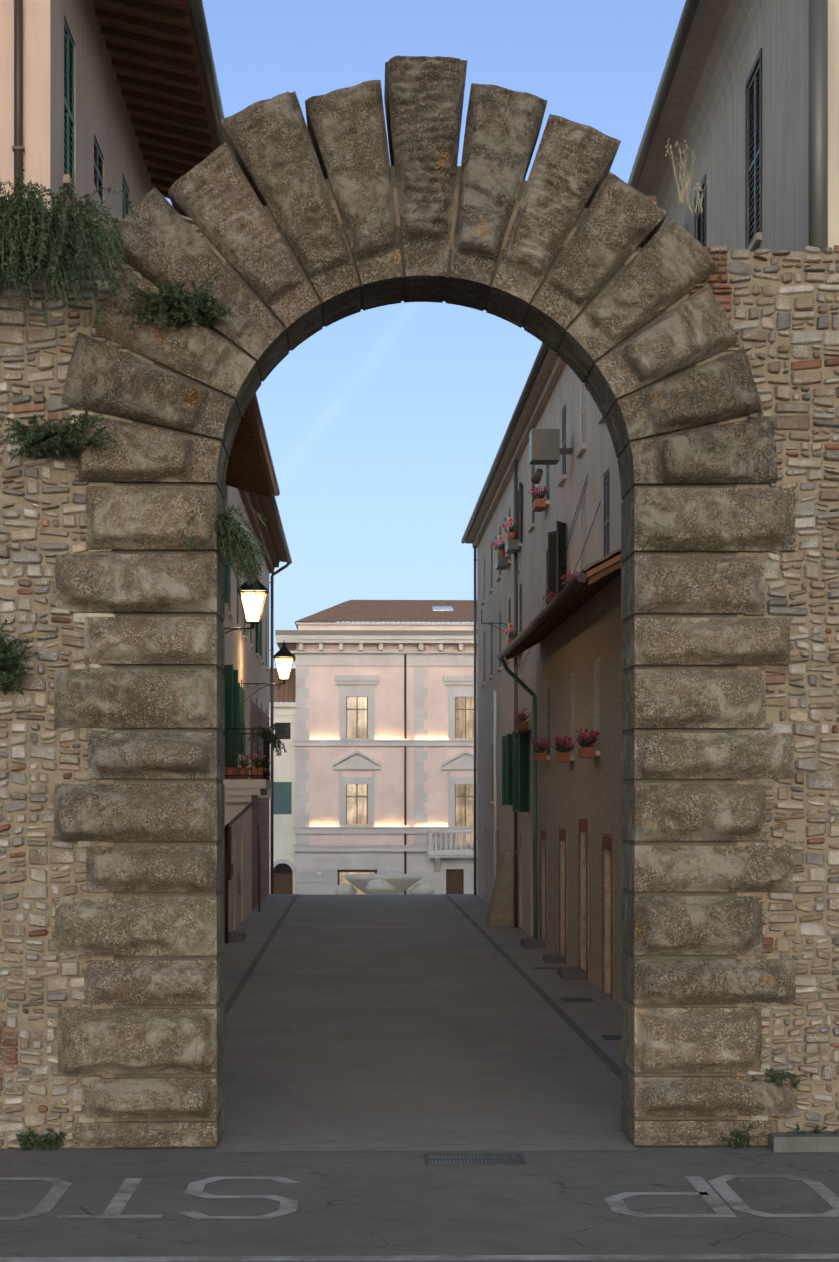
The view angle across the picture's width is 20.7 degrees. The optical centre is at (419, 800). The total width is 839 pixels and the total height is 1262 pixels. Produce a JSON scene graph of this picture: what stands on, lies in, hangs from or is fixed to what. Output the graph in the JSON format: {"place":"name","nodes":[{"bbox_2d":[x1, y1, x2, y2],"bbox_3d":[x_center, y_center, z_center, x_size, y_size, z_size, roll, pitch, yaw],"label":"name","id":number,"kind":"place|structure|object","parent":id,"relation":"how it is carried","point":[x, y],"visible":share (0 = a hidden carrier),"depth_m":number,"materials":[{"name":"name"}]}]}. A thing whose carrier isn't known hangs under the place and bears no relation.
{"place":"outdoors","nodes":[
{"label":"outdoors","id":0,"kind":"place"},
{"bbox_2d":[0,895,838,1261],"bbox_3d":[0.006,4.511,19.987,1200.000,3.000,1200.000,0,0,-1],"label":"road","id":1,"kind":"structure","parent":0,"point":[378,1203],"depth_m":17.15,"materials":[{"name":"grey asphalt"}]},
{"bbox_2d":[0,0,224,222],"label":"house","id":2,"kind":"structure","parent":1,"relation":"on","point":[124,96],"depth_m":24.53,"materials":[{"name":"paint"}]},
{"bbox_2d":[223,393,291,942],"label":"long house","id":3,"kind":"structure","parent":1,"relation":"on","point":[252,483],"depth_m":54.27,"materials":[{"name":"beige paint"}]},
{"bbox_2d":[225,576,269,634],"bbox_3d":[-3.250,-3.254,39.924,1.280,1.630,0.560,0,0,-2],"label":"street lantern","id":4,"kind":"object","parent":3,"relation":"attached to","point":[252,607],"visible":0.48,"depth_m":39.76,"materials":[{"name":"white glass"}]},
{"bbox_2d":[241,640,295,701],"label":"street lantern","id":5,"kind":"object","parent":3,"relation":"on","point":[283,656],"visible":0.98,"depth_m":55.76,"materials":[{"name":"white glass"}]},
{"bbox_2d":[269,668,295,893],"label":"white house","id":6,"kind":"structure","parent":1,"relation":"on","point":[284,814],"depth_m":110.20,"materials":[{"name":"paint"}]},
{"bbox_2d":[275,600,473,894],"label":"palazzo","id":7,"kind":"structure","parent":1,"relation":"on","point":[384,742],"depth_m":109.96,"materials":[{"name":"pink paint"}]},
{"bbox_2d":[0,187,838,1147],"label":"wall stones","id":8,"kind":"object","parent":1,"relation":"on","point":[56,775],"depth_m":19.97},
{"bbox_2d":[0,164,837,1149],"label":"wall shrubs","id":9,"kind":"object","parent":8,"relation":"attached to","point":[32,226],"depth_m":19.49,"materials":[{"name":"green plant"}]},
{"bbox_2d":[0,215,838,1148],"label":"town wall stones","id":10,"kind":"object","parent":8,"relation":"attached to","point":[800,375],"visible":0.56,"depth_m":19.99,"materials":[{"name":"beige stone"}]},
{"bbox_2d":[0,1175,838,1261],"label":"road markings","id":11,"kind":"object","parent":1,"relation":"on","point":[615,1203],"visible":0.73,"depth_m":16.71,"materials":[{"name":"paint"}]},
{"bbox_2d":[54,55,795,1146],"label":"gate arch","id":12,"kind":"structure","parent":1,"relation":"on","point":[280,159],"depth_m":19.82,"materials":[{"name":"brown stone"}]},
{"bbox_2d":[113,166,736,1147],"bbox_3d":[0.045,-1.164,20.493,5.620,8.750,0.950,0,0,-1],"label":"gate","id":13,"kind":"object","parent":12,"relation":"attached to","point":[215,730],"visible":0.02,"depth_m":20.05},
{"bbox_2d":[665,138,709,215],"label":"dry grass tufts","id":14,"kind":"object","parent":12,"relation":"attached to","point":[683,199],"visible":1,"depth_m":20.30,"materials":[{"name":"beige plant"}]},
{"bbox_2d":[215,1129,635,1151],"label":"threshold paving","id":15,"kind":"structure","parent":1,"relation":"on","point":[428,1140],"depth_m":20.35,"materials":[{"name":"grey stone"}]},
{"bbox_2d":[424,1153,526,1165],"bbox_3d":[0.461,3.031,19.277,0.840,0.060,0.600,0,0,-1],"label":"drain grate","id":16,"kind":"object","parent":1,"relation":"on","point":[461,1159],"visible":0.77,"depth_m":19.26,"materials":[{"name":"grey metal"}]},
{"bbox_2d":[461,196,656,1004],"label":"long house","id":17,"kind":"structure","parent":1,"relation":"on","point":[542,535],"depth_m":43.92,"materials":[{"name":"beige paint"}]},
{"bbox_2d":[627,0,838,251],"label":"house","id":18,"kind":"structure","parent":1,"relation":"on","point":[745,106],"depth_m":26.16,"materials":[{"name":"grey paint"}]},
{"bbox_2d":[767,1131,838,1151],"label":"kerb stone","id":19,"kind":"object","parent":1,"relation":"on","point":[824,1141],"visible":0.8,"depth_m":19.70,"materials":[{"name":"grey stone"}]},
{"bbox_2d":[223,894,622,1130],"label":"street pavement","id":20,"kind":"structure","parent":0,"point":[388,1012],"depth_m":30.75,"materials":[{"name":"stone"}]},
{"bbox_2d":[253,765,271,911],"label":"drainpipe","id":21,"kind":"object","parent":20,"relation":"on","point":[269,793],"visible":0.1,"depth_m":61.85,"materials":[{"name":"grey"}]},
{"bbox_2d":[335,874,434,894],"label":"stone fountain","id":22,"kind":"object","parent":20,"relation":"on","point":[382,883],"visible":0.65,"depth_m":95.03,"materials":[{"name":"stone"}]},
{"bbox_2d":[228,932,620,1039],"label":"doorsteps","id":23,"kind":"object","parent":20,"relation":"on","point":[570,973],"visible":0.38,"depth_m":41.19,"materials":[{"name":"stone"}]},
{"bbox_2d":[166,0,685,702],"label":"sky","id":24,"kind":"structure","parent":0,"point":[385,427],"materials":[{"name":"blue"}]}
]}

